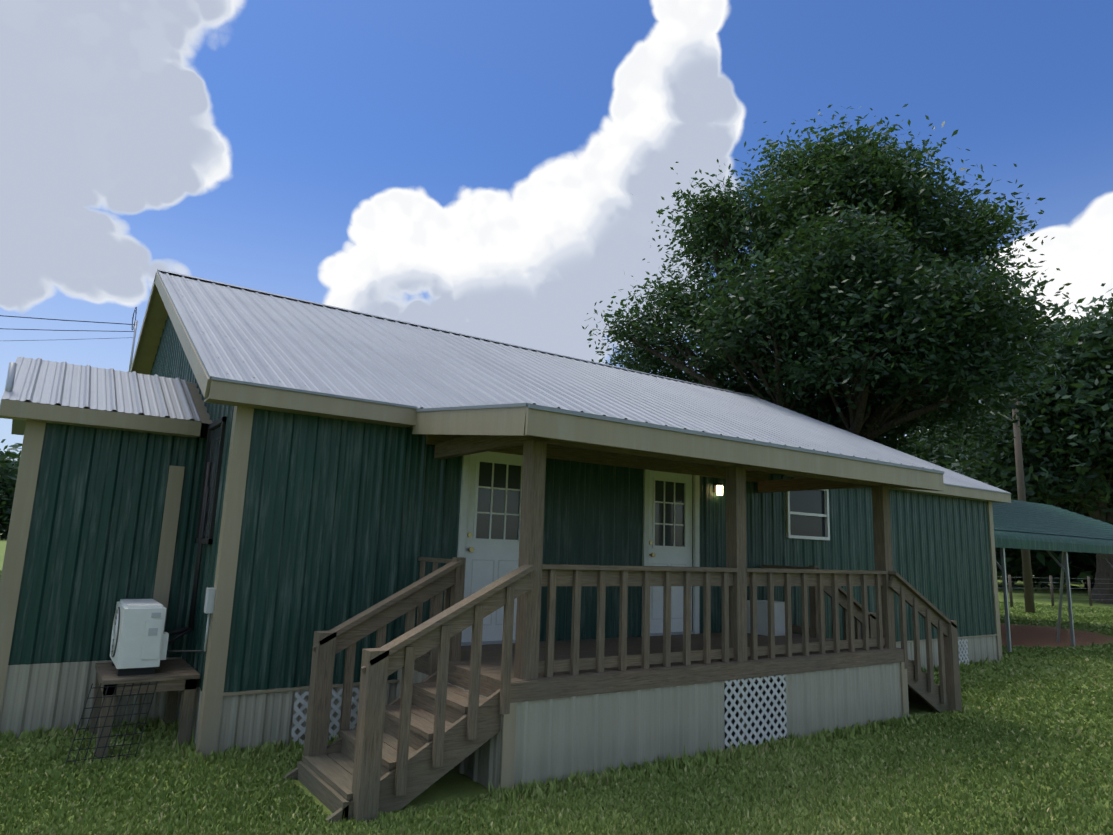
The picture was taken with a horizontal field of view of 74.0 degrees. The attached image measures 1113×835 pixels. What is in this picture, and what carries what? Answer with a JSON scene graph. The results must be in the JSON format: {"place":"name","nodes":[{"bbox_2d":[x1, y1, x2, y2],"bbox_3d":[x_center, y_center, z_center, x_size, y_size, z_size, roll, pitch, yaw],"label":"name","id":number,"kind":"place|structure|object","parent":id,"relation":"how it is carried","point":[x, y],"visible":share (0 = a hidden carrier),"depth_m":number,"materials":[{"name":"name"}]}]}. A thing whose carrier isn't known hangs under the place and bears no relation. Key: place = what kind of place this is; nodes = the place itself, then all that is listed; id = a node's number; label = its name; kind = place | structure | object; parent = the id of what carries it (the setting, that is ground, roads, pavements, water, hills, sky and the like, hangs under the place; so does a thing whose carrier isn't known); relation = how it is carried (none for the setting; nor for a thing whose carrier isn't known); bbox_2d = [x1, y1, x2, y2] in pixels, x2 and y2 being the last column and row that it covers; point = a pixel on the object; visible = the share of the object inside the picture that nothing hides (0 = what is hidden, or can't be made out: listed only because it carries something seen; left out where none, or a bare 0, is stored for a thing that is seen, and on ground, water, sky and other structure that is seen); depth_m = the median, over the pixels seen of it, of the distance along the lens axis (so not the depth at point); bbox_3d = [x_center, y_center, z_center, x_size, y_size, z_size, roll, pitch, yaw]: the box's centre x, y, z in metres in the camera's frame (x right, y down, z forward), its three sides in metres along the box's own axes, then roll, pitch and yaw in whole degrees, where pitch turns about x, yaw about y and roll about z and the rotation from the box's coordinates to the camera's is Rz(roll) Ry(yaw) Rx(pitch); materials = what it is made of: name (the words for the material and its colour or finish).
{"place":"outdoors","nodes":[
{"label":"outdoors","id":0,"kind":"place"},
{"bbox_2d":[0,0,1112,467],"bbox_3d":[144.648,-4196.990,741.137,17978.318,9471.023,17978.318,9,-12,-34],"label":"cloud","id":1,"kind":"structure","parent":0,"point":[106,104],"depth_m":7836.56,"materials":[{"name":"white"}]},
{"bbox_2d":[0,570,1112,834],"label":"grass","id":2,"kind":"structure","parent":0,"point":[654,794],"depth_m":5.78,"materials":[{"name":"green plant"}]},
{"bbox_2d":[0,534,1112,834],"bbox_3d":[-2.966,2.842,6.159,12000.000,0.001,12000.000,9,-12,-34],"label":"ground","id":3,"kind":"structure","parent":0,"point":[452,784],"depth_m":6.54,"materials":[{"name":"green plant"}]},
{"bbox_2d":[0,439,21,539],"bbox_3d":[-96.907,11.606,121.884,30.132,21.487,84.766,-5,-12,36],"label":"tree","id":4,"kind":"object","parent":3,"relation":"on","point":[8,472],"visible":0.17,"depth_m":121.32,"materials":[{"name":"green plant"}]},
{"bbox_2d":[0,357,226,737],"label":"annex","id":5,"kind":"object","parent":3,"relation":"on","point":[115,499],"visible":0.85,"depth_m":7.09,"materials":[{"name":"green metal"}]},
{"bbox_2d":[65,599,199,764],"bbox_3d":[-3.771,2.277,6.598,0.934,1.211,1.099,9,-12,-34],"label":"heat pump","id":6,"kind":"object","parent":3,"relation":"on","point":[139,663],"visible":1,"depth_m":6.39,"materials":[{"name":"white metal"}]},
{"bbox_2d":[130,269,1010,757],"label":"house","id":7,"kind":"structure","parent":3,"relation":"on","point":[368,459],"depth_m":8.20,"materials":[{"name":"green metal"}]},
{"bbox_2d":[0,307,137,371],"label":"service wires","id":8,"kind":"object","parent":7,"relation":"attached to","point":[134,336],"visible":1,"depth_m":17.38,"materials":[{"name":"black rubber"}]},
{"bbox_2d":[283,440,968,823],"bbox_3d":[2.965,2.310,9.162,12.094,2.908,2.072,9,-12,-34],"label":"porch","id":9,"kind":"object","parent":3,"relation":"on","point":[527,706],"visible":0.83,"depth_m":6.38,"materials":[{"name":"brown wood"}]},
{"bbox_2d":[582,104,1093,465],"bbox_3d":[8.595,-1.735,23.359,12.929,15.815,14.046,9,-12,-34],"label":"tree","id":10,"kind":"object","parent":3,"relation":"on","point":[889,262],"depth_m":20.40,"materials":[{"name":"green plant"}]},
{"bbox_2d":[896,395,1089,555],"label":"tree","id":11,"kind":"object","parent":3,"relation":"on","point":[936,458],"depth_m":50.95,"materials":[{"name":"green plant"}]},
{"bbox_2d":[976,395,1034,612],"bbox_3d":[17.295,3.071,28.247,3.487,8.602,0.351,7,-11,-27],"label":"utility pole","id":12,"kind":"object","parent":3,"relation":"on","point":[1028,583],"visible":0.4,"depth_m":28.56,"materials":[{"name":"brown wood"}]},
{"bbox_2d":[920,283,1112,603],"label":"tree","id":13,"kind":"object","parent":3,"relation":"on","point":[1086,344],"depth_m":37.55,"materials":[{"name":"green plant"}]},
{"bbox_2d":[926,395,1106,590],"bbox_3d":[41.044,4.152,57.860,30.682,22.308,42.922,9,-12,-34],"label":"tree","id":14,"kind":"object","parent":3,"relation":"on","point":[1044,565],"depth_m":53.29,"materials":[{"name":"green plant"}]},
{"bbox_2d":[997,503,1106,584],"bbox_3d":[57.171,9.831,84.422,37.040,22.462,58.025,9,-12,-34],"label":"tree","id":15,"kind":"object","parent":3,"relation":"on","point":[1000,575],"depth_m":80.31,"materials":[{"name":"green plant"}]},
{"bbox_2d":[992,500,1112,652],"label":"carport","id":16,"kind":"object","parent":3,"relation":"on","point":[1028,525],"visible":0.27,"depth_m":17.61,"materials":[{"name":"metal"}]},
{"bbox_2d":[1008,575,1112,606],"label":"pasture fence","id":17,"kind":"object","parent":3,"relation":"on","point":[1051,582],"visible":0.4,"depth_m":32.83,"materials":[{"name":"brown wood"}]},
{"bbox_2d":[0,0,1112,393],"label":"sky","id":18,"kind":"structure","parent":0,"point":[322,108],"materials":[{"name":"blue"}]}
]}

